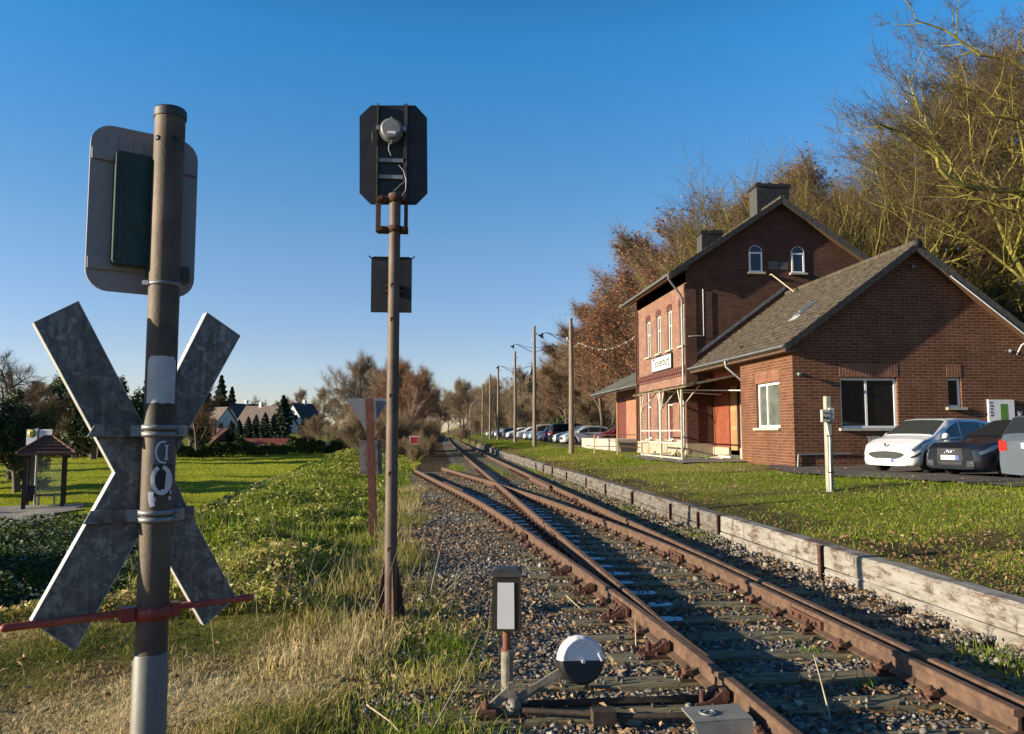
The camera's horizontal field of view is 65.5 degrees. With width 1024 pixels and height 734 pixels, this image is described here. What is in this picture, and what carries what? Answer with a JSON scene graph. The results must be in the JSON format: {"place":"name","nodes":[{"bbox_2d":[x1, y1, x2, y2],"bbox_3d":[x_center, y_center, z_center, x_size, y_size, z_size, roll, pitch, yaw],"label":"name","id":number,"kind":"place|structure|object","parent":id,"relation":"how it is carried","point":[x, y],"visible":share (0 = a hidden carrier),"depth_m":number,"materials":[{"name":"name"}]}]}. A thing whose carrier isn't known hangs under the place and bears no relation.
{"place":"outdoors","nodes":[
{"label":"outdoors","id":0,"kind":"place"},
{"bbox_2d":[0,453,330,611],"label":"meadow grass","id":1,"kind":"structure","parent":0,"point":[75,500],"depth_m":49.69,"materials":[{"name":"plant"}]},
{"bbox_2d":[0,287,1023,733],"bbox_3d":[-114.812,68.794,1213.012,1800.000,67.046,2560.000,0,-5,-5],"label":"ground","id":2,"kind":"structure","parent":0,"point":[436,461],"depth_m":12.78,"materials":[{"name":"green plant"}]},
{"bbox_2d":[0,346,53,480],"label":"bare tree","id":3,"kind":"object","parent":2,"relation":"on","point":[9,378],"visible":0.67,"depth_m":49.86,"materials":[{"name":"brown plant"}]},
{"bbox_2d":[0,386,58,492],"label":"ivy tree","id":4,"kind":"object","parent":2,"relation":"on","point":[17,421],"visible":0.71,"depth_m":38.34,"materials":[{"name":"green plant"}]},
{"bbox_2d":[26,428,52,503],"bbox_3d":[-19.416,4.192,32.625,0.977,3.356,0.117,1,-5,-11],"label":"bus stop sign","id":5,"kind":"object","parent":2,"relation":"on","point":[32,435],"visible":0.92,"depth_m":32.65,"materials":[{"name":"metal"}]},
{"bbox_2d":[0,504,89,525],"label":"footpath","id":6,"kind":"structure","parent":2,"relation":"on","point":[9,512],"depth_m":29.47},
{"bbox_2d":[15,435,76,509],"bbox_3d":[-18.186,4.207,31.144,2.023,3.085,2.383,2,-5,-27],"label":"bus shelter","id":7,"kind":"object","parent":6,"relation":"on","point":[48,445],"visible":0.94,"depth_m":30.57,"materials":[{"name":"brown wood"}]},
{"bbox_2d":[20,379,73,436],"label":"bare tree","id":8,"kind":"object","parent":2,"relation":"on","point":[69,399],"visible":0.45,"depth_m":73.14,"materials":[{"name":"brown plant"}]},
{"bbox_2d":[43,371,78,456],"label":"evergreen tree","id":9,"kind":"object","parent":2,"relation":"on","point":[58,384],"visible":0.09,"depth_m":89.90,"materials":[{"name":"green plant"}]},
{"bbox_2d":[50,393,96,458],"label":"evergreen tree","id":10,"kind":"object","parent":2,"relation":"on","point":[71,438],"visible":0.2,"depth_m":82.73,"materials":[{"name":"green plant"}]},
{"bbox_2d":[70,375,143,439],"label":"evergreen tree","id":11,"kind":"object","parent":2,"relation":"on","point":[83,431],"visible":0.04,"depth_m":74.88,"materials":[{"name":"green plant"}]},
{"bbox_2d":[0,104,252,733],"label":"crossing sign","id":12,"kind":"object","parent":2,"relation":"on","point":[141,215],"visible":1,"depth_m":2.86,"materials":[{"name":"grey metal"}]},
{"bbox_2d":[0,477,270,614],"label":"ditch weeds","id":13,"kind":"object","parent":2,"relation":"on","point":[23,555],"visible":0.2,"depth_m":18.30,"materials":[{"name":"green plant"}]},
{"bbox_2d":[184,405,211,450],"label":"evergreen tree","id":14,"kind":"object","parent":2,"relation":"on","point":[191,440],"visible":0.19,"depth_m":109.13,"materials":[{"name":"green plant"}]},
{"bbox_2d":[44,436,354,457],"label":"hedge","id":15,"kind":"object","parent":2,"relation":"on","point":[302,445],"visible":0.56,"depth_m":98.68,"materials":[{"name":"green plant"}]},
{"bbox_2d":[0,567,416,733],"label":"lawn grass","id":16,"kind":"structure","parent":2,"relation":"on","point":[123,712],"depth_m":5.94,"materials":[{"name":"plant"}]},
{"bbox_2d":[191,385,229,450],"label":"bare tree","id":17,"kind":"object","parent":2,"relation":"on","point":[207,408],"visible":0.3,"depth_m":101.06,"materials":[{"name":"brown plant"}]},
{"bbox_2d":[0,450,421,624],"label":"bank grass","id":18,"kind":"structure","parent":2,"relation":"on","point":[313,535],"depth_m":12.91,"materials":[{"name":"plant"}]},
{"bbox_2d":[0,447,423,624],"bbox_3d":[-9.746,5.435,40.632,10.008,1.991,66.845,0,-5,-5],"label":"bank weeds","id":19,"kind":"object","parent":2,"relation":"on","point":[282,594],"visible":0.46,"depth_m":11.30,"materials":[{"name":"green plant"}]},
{"bbox_2d":[208,407,243,430],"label":"house","id":20,"kind":"structure","parent":2,"relation":"on","point":[222,413],"depth_m":163.93,"materials":[{"name":"paint"}]},
{"bbox_2d":[237,402,298,433],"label":"house","id":21,"kind":"structure","parent":2,"relation":"on","point":[260,410],"depth_m":179.74,"materials":[{"name":"grey tile"}]},
{"bbox_2d":[271,395,294,437],"bbox_3d":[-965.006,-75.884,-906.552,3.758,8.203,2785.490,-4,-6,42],"label":"conifer","id":22,"kind":"object","parent":2,"relation":"on","point":[282,419],"visible":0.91,"depth_m":124.29,"materials":[{"name":"green plant"}]},
{"bbox_2d":[289,400,321,430],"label":"house","id":23,"kind":"structure","parent":2,"relation":"on","point":[300,411],"depth_m":198.63,"materials":[{"name":"grey tile"}]},
{"bbox_2d":[169,482,444,733],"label":"long dry grass","id":24,"kind":"structure","parent":2,"relation":"on","point":[370,564],"depth_m":6.56,"materials":[{"name":"plant"}]},
{"bbox_2d":[303,410,337,439],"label":"orchard tree","id":25,"kind":"object","parent":2,"relation":"on","point":[318,428],"visible":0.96,"depth_m":114.63,"materials":[{"name":"brown plant"}]},
{"bbox_2d":[311,384,342,422],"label":"bare tree","id":26,"kind":"object","parent":2,"relation":"on","point":[318,407],"visible":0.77,"depth_m":215.33,"materials":[{"name":"brown plant"}]},
{"bbox_2d":[313,347,386,414],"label":"bare tree","id":27,"kind":"object","parent":2,"relation":"on","point":[359,370],"visible":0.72,"depth_m":97.20,"materials":[{"name":"brown plant"}]},
{"bbox_2d":[327,407,385,449],"bbox_3d":[-10.781,4.643,58.792,4.303,4.006,3.951,-4,-6,41],"label":"bush","id":28,"kind":"object","parent":2,"relation":"on","point":[356,431],"visible":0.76,"depth_m":58.55,"materials":[{"name":"brown plant"}]},
{"bbox_2d":[347,398,386,539],"bbox_3d":[-2.490,1.974,13.629,0.736,2.887,0.136,0,-5,-5],"label":"triangle sign","id":29,"kind":"object","parent":2,"relation":"on","point":[367,411],"visible":0.75,"depth_m":13.70,"materials":[{"name":"grey metal"}]},
{"bbox_2d":[370,357,413,419],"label":"birch tree","id":30,"kind":"object","parent":2,"relation":"on","point":[383,394],"visible":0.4,"depth_m":69.96,"materials":[{"name":"brown plant"}]},
{"bbox_2d":[360,103,427,625],"bbox_3d":[-1.209,-0.076,7.904,0.704,5.338,0.400,0,-5,-5],"label":"light signal","id":31,"kind":"object","parent":2,"relation":"on","point":[393,157],"visible":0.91,"depth_m":8.05,"materials":[{"name":"black metal"}]},
{"bbox_2d":[374,409,421,454],"bbox_3d":[-9.466,5.046,61.260,4.610,4.292,4.233,-1,-5,12],"label":"bush","id":32,"kind":"object","parent":2,"relation":"on","point":[404,432],"visible":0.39,"depth_m":60.96,"materials":[{"name":"brown plant"}]},
{"bbox_2d":[399,361,442,428],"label":"bare tree","id":33,"kind":"object","parent":2,"relation":"on","point":[416,387],"visible":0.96,"depth_m":65.83,"materials":[{"name":"brown plant"}]},
{"bbox_2d":[439,379,481,427],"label":"bare tree","id":34,"kind":"object","parent":2,"relation":"on","point":[461,392],"visible":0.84,"depth_m":222.63,"materials":[{"name":"brown plant"}]},
{"bbox_2d":[113,495,830,733],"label":"dry stalks","id":35,"kind":"object","parent":2,"relation":"on","point":[376,711],"visible":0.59,"depth_m":7.48,"materials":[{"name":"plant"}]},
{"bbox_2d":[461,402,488,435],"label":"scrub","id":36,"kind":"object","parent":2,"relation":"on","point":[473,424],"visible":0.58,"depth_m":212.78,"materials":[{"name":"brown plant"}]},
{"bbox_2d":[470,374,513,428],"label":"bare tree","id":37,"kind":"object","parent":2,"relation":"on","point":[503,401],"visible":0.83,"depth_m":184.78,"materials":[{"name":"brown plant"}]},
{"bbox_2d":[0,445,1023,733],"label":"fallen leaves","id":38,"kind":"object","parent":2,"relation":"on","point":[590,613],"visible":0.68,"depth_m":7.93,"materials":[{"name":"plant"}]},
{"bbox_2d":[499,364,539,404],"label":"bare tree","id":39,"kind":"object","parent":2,"relation":"on","point":[520,377],"visible":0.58,"depth_m":287.48,"materials":[{"name":"brown plant"}]},
{"bbox_2d":[511,326,557,445],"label":"lamp pole","id":40,"kind":"object","parent":2,"relation":"on","point":[534,443],"visible":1,"depth_m":65.53,"materials":[{"name":"black metal"}]},
{"bbox_2d":[492,436,581,447],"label":"car park","id":41,"kind":"structure","parent":2,"relation":"on","point":[575,445],"depth_m":67.44,"materials":[{"name":"asphalt"}]},
{"bbox_2d":[560,426,608,443],"bbox_3d":[5.918,5.437,63.609,4.090,1.517,2.016,1,-5,-8],"label":"parked car","id":42,"kind":"object","parent":41,"relation":"on","point":[580,432],"visible":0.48,"depth_m":62.83,"materials":[{"name":"silver metal"}]},
{"bbox_2d":[521,391,556,423],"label":"bare tree","id":43,"kind":"object","parent":2,"relation":"on","point":[538,403],"visible":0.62,"depth_m":137.82,"materials":[{"name":"brown plant"}]},
{"bbox_2d":[538,318,574,453],"bbox_3d":[2.670,1.302,47.571,2.271,8.525,0.438,0,-5,-5],"label":"lamp pole","id":44,"kind":"object","parent":2,"relation":"on","point":[571,406],"visible":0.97,"depth_m":47.56,"materials":[{"name":"black metal"}]},
{"bbox_2d":[537,380,576,423],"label":"autumn tree","id":45,"kind":"object","parent":2,"relation":"on","point":[549,413],"visible":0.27,"depth_m":121.98,"materials":[{"name":"brown plant"}]},
{"bbox_2d":[536,364,581,422],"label":"autumn tree","id":46,"kind":"object","parent":2,"relation":"on","point":[554,382],"visible":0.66,"depth_m":108.69,"materials":[{"name":"brown plant"}]},
{"bbox_2d":[537,339,581,422],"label":"autumn tree","id":47,"kind":"object","parent":2,"relation":"on","point":[551,352],"visible":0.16,"depth_m":132.19,"materials":[{"name":"brown plant"}]},
{"bbox_2d":[528,340,595,420],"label":"bare tree","id":48,"kind":"object","parent":2,"relation":"on","point":[562,368],"visible":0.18,"depth_m":125.93,"materials":[{"name":"brown plant"}]},
{"bbox_2d":[556,317,614,426],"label":"autumn tree","id":49,"kind":"object","parent":2,"relation":"on","point":[566,335],"visible":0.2,"depth_m":101.21,"materials":[{"name":"brown plant"}]},
{"bbox_2d":[563,383,612,426],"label":"scrub","id":50,"kind":"object","parent":2,"relation":"on","point":[586,409],"visible":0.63,"depth_m":106.18,"materials":[{"name":"brown plant"}]},
{"bbox_2d":[565,309,629,426],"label":"oak tree","id":51,"kind":"object","parent":2,"relation":"on","point":[589,376],"visible":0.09,"depth_m":94.71,"materials":[{"name":"orange plant"}]},
{"bbox_2d":[568,300,635,412],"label":"oak tree","id":52,"kind":"object","parent":2,"relation":"on","point":[609,372],"visible":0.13,"depth_m":82.66,"materials":[{"name":"orange plant"}]},
{"bbox_2d":[582,438,636,451],"bbox_3d":[6.686,5.122,50.908,2.240,1.080,12.400,0,-5,-5],"label":"loading dock","id":53,"kind":"object","parent":2,"relation":"on","point":[630,443],"visible":0.29,"depth_m":47.55,"materials":[{"name":"concrete"}]},
{"bbox_2d":[590,372,638,438],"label":"goods shed","id":54,"kind":"structure","parent":2,"relation":"on","point":[624,389],"depth_m":52.79,"materials":[{"name":"wood"}]},
{"bbox_2d":[580,254,654,356],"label":"autumn tree","id":55,"kind":"object","parent":2,"relation":"on","point":[605,292],"visible":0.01,"depth_m":83.84,"materials":[{"name":"brown plant"}]},
{"bbox_2d":[607,492,630,503],"bbox_3d":[2.868,3.463,20.614,0.220,0.253,2.942,0,-5,-5],"label":"timber plank","id":56,"kind":"object","parent":2,"relation":"on","point":[617,496],"visible":0.36,"depth_m":20.54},
{"bbox_2d":[606,482,640,498],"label":"timber beam","id":57,"kind":"structure","parent":56,"relation":"on","point":[622,490],"depth_m":20.52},
{"bbox_2d":[576,247,671,397],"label":"oak tree","id":58,"kind":"object","parent":2,"relation":"on","point":[611,312],"visible":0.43,"depth_m":72.06,"materials":[{"name":"orange plant"}]},
{"bbox_2d":[585,217,666,331],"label":"autumn tree","id":59,"kind":"object","parent":2,"relation":"on","point":[623,241],"visible":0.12,"depth_m":84.72,"materials":[{"name":"brown plant"}]},
{"bbox_2d":[634,501,668,517],"bbox_3d":[3.161,3.210,17.551,0.215,0.259,3.092,0,-5,-5],"label":"timber plank","id":60,"kind":"object","parent":2,"relation":"on","point":[652,509],"visible":0.38,"depth_m":17.45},
{"bbox_2d":[634,490,678,511],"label":"timber beam","id":61,"kind":"structure","parent":60,"relation":"on","point":[657,501],"depth_m":17.43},
{"bbox_2d":[303,462,1023,733],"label":"grass tufts","id":62,"kind":"object","parent":2,"relation":"on","point":[449,640],"visible":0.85,"depth_m":5.93,"materials":[{"name":"plant"}]},
{"bbox_2d":[320,437,1023,733],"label":"ballast bed","id":63,"kind":"object","parent":2,"relation":"on","point":[548,640],"visible":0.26,"depth_m":6.92,"materials":[{"name":"gravel"}]},
{"bbox_2d":[475,566,603,719],"bbox_3d":[0.174,1.786,5.102,0.811,0.989,0.298,0,-5,-5],"label":"point lever","id":64,"kind":"object","parent":63,"relation":"on","point":[580,659],"visible":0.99,"depth_m":5.03,"materials":[{"name":"grey metal"}]},
{"bbox_2d":[405,436,1023,733],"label":"railway track","id":65,"kind":"structure","parent":63,"relation":"on","point":[998,709],"depth_m":6.93,"materials":[{"name":"metal"}]},
{"bbox_2d":[521,695,751,724],"bbox_3d":[0.764,2.132,4.999,1.412,0.085,0.518,0,-5,-5],"label":"point rod","id":66,"kind":"object","parent":65,"relation":"on","point":[603,715],"visible":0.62,"depth_m":4.92,"materials":[{"name":"metal"}]},
{"bbox_2d":[681,703,755,733],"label":"point cover","id":67,"kind":"object","parent":63,"relation":"on","point":[736,718],"visible":1,"depth_m":4.59,"materials":[{"name":"metal"}]},
{"bbox_2d":[672,514,695,530],"bbox_3d":[3.381,3.013,15.130,0.233,0.258,1.645,0,-5,-5],"label":"timber plank","id":68,"kind":"object","parent":2,"relation":"on","point":[688,522],"visible":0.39,"depth_m":15.16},
{"bbox_2d":[672,501,707,521],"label":"timber beam","id":69,"kind":"structure","parent":68,"relation":"on","point":[686,510],"depth_m":15.16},
{"bbox_2d":[628,454,741,462],"bbox_3d":[7.391,3.922,34.243,3.200,0.123,9.200,0,-5,-5],"label":"paved strip","id":70,"kind":"object","parent":2,"relation":"on","point":[691,459],"visible":0.68,"depth_m":32.09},
{"bbox_2d":[633,374,740,459],"bbox_3d":[7.568,2.412,34.746,2.776,3.850,8.555,0,-5,-5],"label":"canopy","id":71,"kind":"object","parent":70,"relation":"on","point":[680,397],"visible":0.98,"depth_m":34.03,"materials":[{"name":"white paint"}]},
{"bbox_2d":[605,163,784,366],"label":"autumn tree","id":72,"kind":"object","parent":2,"relation":"on","point":[665,233],"visible":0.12,"depth_m":71.42,"materials":[{"name":"brown plant"}]},
{"bbox_2d":[700,525,716,538],"bbox_3d":[3.514,2.901,13.761,0.226,0.259,0.975,0,-5,-5],"label":"timber plank","id":73,"kind":"object","parent":2,"relation":"on","point":[709,529],"visible":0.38,"depth_m":13.81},
{"bbox_2d":[699,509,731,528],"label":"timber beam","id":74,"kind":"structure","parent":73,"relation":"on","point":[708,517],"depth_m":13.78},
{"bbox_2d":[613,132,868,307],"bbox_3d":[18.251,-4.587,56.648,16.914,21.524,19.892,-4,-6,42],"label":"bare tree","id":75,"kind":"object","parent":2,"relation":"on","point":[722,219],"visible":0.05,"depth_m":52.76,"materials":[{"name":"brown plant"}]},
{"bbox_2d":[619,182,869,456],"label":"station house","id":76,"kind":"structure","parent":2,"relation":"on","point":[715,291],"depth_m":36.29,"materials":[{"name":"brick"}]},
{"bbox_2d":[652,352,672,373],"bbox_3d":[7.378,-0.182,39.288,0.083,0.760,3.450,0,-5,-5],"label":"name board","id":77,"kind":"object","parent":76,"relation":"attached to","point":[662,362],"visible":1,"depth_m":38.98,"materials":[{"name":"white metal"}]},
{"bbox_2d":[747,245,765,274],"bbox_3d":[11.058,-4.868,36.175,0.820,1.325,0.280,0,-5,-5],"label":"window","id":78,"kind":"structure","parent":76,"relation":"in","point":[755,252],"depth_m":36.18,"materials":[{"name":"glass"}]},
{"bbox_2d":[789,246,807,274],"bbox_3d":[13.044,-4.851,36.362,0.810,1.320,0.280,0,-5,-5],"label":"window","id":79,"kind":"structure","parent":76,"relation":"in","point":[797,253],"depth_m":36.36,"materials":[{"name":"white plastic"}]},
{"bbox_2d":[481,439,1023,595],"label":"platform grass","id":80,"kind":"structure","parent":2,"relation":"on","point":[613,460],"depth_m":14.73,"materials":[{"name":"plant"}]},
{"bbox_2d":[720,532,817,577],"bbox_3d":[3.726,2.716,11.477,0.237,0.255,3.488,0,-5,-5],"label":"timber plank","id":81,"kind":"object","parent":2,"relation":"on","point":[780,555],"visible":0.41,"depth_m":11.21,"materials":[{"name":"wood"}]},
{"bbox_2d":[720,516,837,563],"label":"timber beam","id":82,"kind":"structure","parent":81,"relation":"on","point":[793,544],"depth_m":11.13,"materials":[{"name":"wood"}]},
{"bbox_2d":[697,137,858,229],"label":"autumn tree","id":83,"kind":"object","parent":2,"relation":"on","point":[809,172],"visible":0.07,"depth_m":68.24,"materials":[{"name":"brown plant"}]},
{"bbox_2d":[629,96,1010,288],"bbox_3d":[16.877,-5.881,47.583,20.425,22.100,17.367,-1,-5,6],"label":"bare tree","id":84,"kind":"object","parent":2,"relation":"on","point":[701,201],"visible":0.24,"depth_m":45.93,"materials":[{"name":"brown plant"}]},
{"bbox_2d":[820,396,834,491],"bbox_3d":[6.667,1.772,16.853,0.275,2.312,0.255,0,-5,-5],"label":"socket post","id":85,"kind":"object","parent":2,"relation":"on","point":[827,415],"visible":0.88,"depth_m":16.84,"materials":[{"name":"grey plastic"}]},
{"bbox_2d":[687,239,1023,466],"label":"station annex","id":86,"kind":"object","parent":2,"relation":"on","point":[881,344],"visible":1,"depth_m":26.59,"materials":[{"name":"brick"}]},
{"bbox_2d":[730,386,737,449],"bbox_3d":[9.238,2.131,33.153,0.055,2.650,0.700,0,-5,-5],"label":"door","id":87,"kind":"structure","parent":86,"relation":"in","point":[733,394],"depth_m":33.06,"materials":[{"name":"orange wood"}]},
{"bbox_2d":[753,381,781,429],"bbox_3d":[9.000,1.388,27.981,0.270,1.670,2.180,0,-5,-5],"label":"window","id":88,"kind":"structure","parent":86,"relation":"in","point":[769,396],"depth_m":28.13,"materials":[{"name":"glass"}]},
{"bbox_2d":[839,378,896,430],"bbox_3d":[11.768,1.229,26.221,2.170,1.740,0.300,0,-5,-5],"label":"window","id":89,"kind":"structure","parent":86,"relation":"in","point":[867,404],"depth_m":26.34,"materials":[{"name":"glass"}]},
{"bbox_2d":[946,378,967,409],"bbox_3d":[14.745,0.898,26.530,0.690,1.070,0.300,0,-5,-5],"label":"window","id":90,"kind":"structure","parent":86,"relation":"in","point":[953,383],"depth_m":26.65,"materials":[{"name":"glass"}]},
{"bbox_2d":[987,400,1014,421],"bbox_3d":[16.309,1.567,26.556,0.920,0.960,0.075,0,-5,-5],"label":"information board","id":91,"kind":"object","parent":86,"relation":"attached to","point":[1000,409],"visible":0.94,"depth_m":26.53,"materials":[{"name":"white paint"}]},
{"bbox_2d":[738,160,1023,312],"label":"bare tree","id":92,"kind":"object","parent":2,"relation":"on","point":[864,234],"visible":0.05,"depth_m":48.02,"materials":[{"name":"brown plant"}]},
{"bbox_2d":[766,465,1023,485],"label":"asphalt apron","id":93,"kind":"object","parent":2,"relation":"on","point":[976,476],"visible":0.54,"depth_m":21.07,"materials":[{"name":"asphalt"}]},
{"bbox_2d":[864,417,989,472],"bbox_3d":[12.086,2.208,22.743,4.094,1.522,2.016,2,-5,-25],"label":"parked car","id":94,"kind":"object","parent":93,"relation":"on","point":[906,443],"visible":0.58,"depth_m":21.97,"materials":[{"name":"white paint"}]},
{"bbox_2d":[926,420,1015,477],"bbox_3d":[13.073,2.050,20.422,4.751,1.427,2.094,1,-5,-17],"label":"parked car","id":95,"kind":"object","parent":93,"relation":"on","point":[977,449],"visible":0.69,"depth_m":19.64,"materials":[{"name":"black paint"}]},
{"bbox_2d":[998,415,1023,478],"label":"parked car","id":96,"kind":"object","parent":93,"relation":"on","point":[1011,449],"visible":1,"depth_m":16.52,"materials":[{"name":"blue metal"}]},
{"bbox_2d":[782,28,1023,313],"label":"bare tree","id":97,"kind":"object","parent":2,"relation":"on","point":[1010,303],"visible":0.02,"depth_m":52.67,"materials":[{"name":"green plant"}]},
{"bbox_2d":[807,84,1022,277],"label":"bare tree","id":98,"kind":"object","parent":2,"relation":"on","point":[861,179],"visible":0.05,"depth_m":49.11,"materials":[{"name":"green plant"}]},
{"bbox_2d":[812,4,1023,301],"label":"bare tree","id":99,"kind":"object","parent":2,"relation":"on","point":[982,129],"visible":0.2,"depth_m":46.69,"materials":[{"name":"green plant"}]},
{"bbox_2d":[825,568,1023,651],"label":"timber plank","id":100,"kind":"object","parent":2,"relation":"on","point":[978,627],"visible":0.41,"depth_m":7.49,"materials":[{"name":"wood"}]},
{"bbox_2d":[824,546,1023,635],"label":"timber beam","id":101,"kind":"structure","parent":100,"relation":"on","point":[997,608],"depth_m":7.57,"materials":[{"name":"wood"}]},
{"bbox_2d":[829,0,1023,213],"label":"gnarled limb tree","id":102,"kind":"object","parent":2,"relation":"on","point":[984,188],"visible":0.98,"depth_m":36.72,"materials":[{"name":"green plant"}]},
{"bbox_2d":[829,160,1023,310],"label":"bare tree","id":103,"kind":"object","parent":2,"relation":"on","point":[983,283],"visible":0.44,"depth_m":42.98,"materials":[{"name":"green plant"}]},
{"bbox_2d":[831,3,1023,310],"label":"bare tree","id":104,"kind":"object","parent":2,"relation":"on","point":[943,129],"visible":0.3,"depth_m":46.37,"materials":[{"name":"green plant"}]},
{"bbox_2d":[874,14,1023,281],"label":"bare tree","id":105,"kind":"object","parent":2,"relation":"on","point":[1005,238],"visible":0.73,"depth_m":40.54,"materials":[{"name":"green plant"}]},
{"bbox_2d":[936,139,1023,319],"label":"bare tree","id":106,"kind":"object","parent":2,"relation":"on","point":[1009,273],"visible":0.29,"depth_m":44.00,"materials":[{"name":"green plant"}]},
{"bbox_2d":[0,0,1023,431],"label":"sky","id":107,"kind":"structure","parent":0,"point":[550,123],"materials":[{"name":"blue"}]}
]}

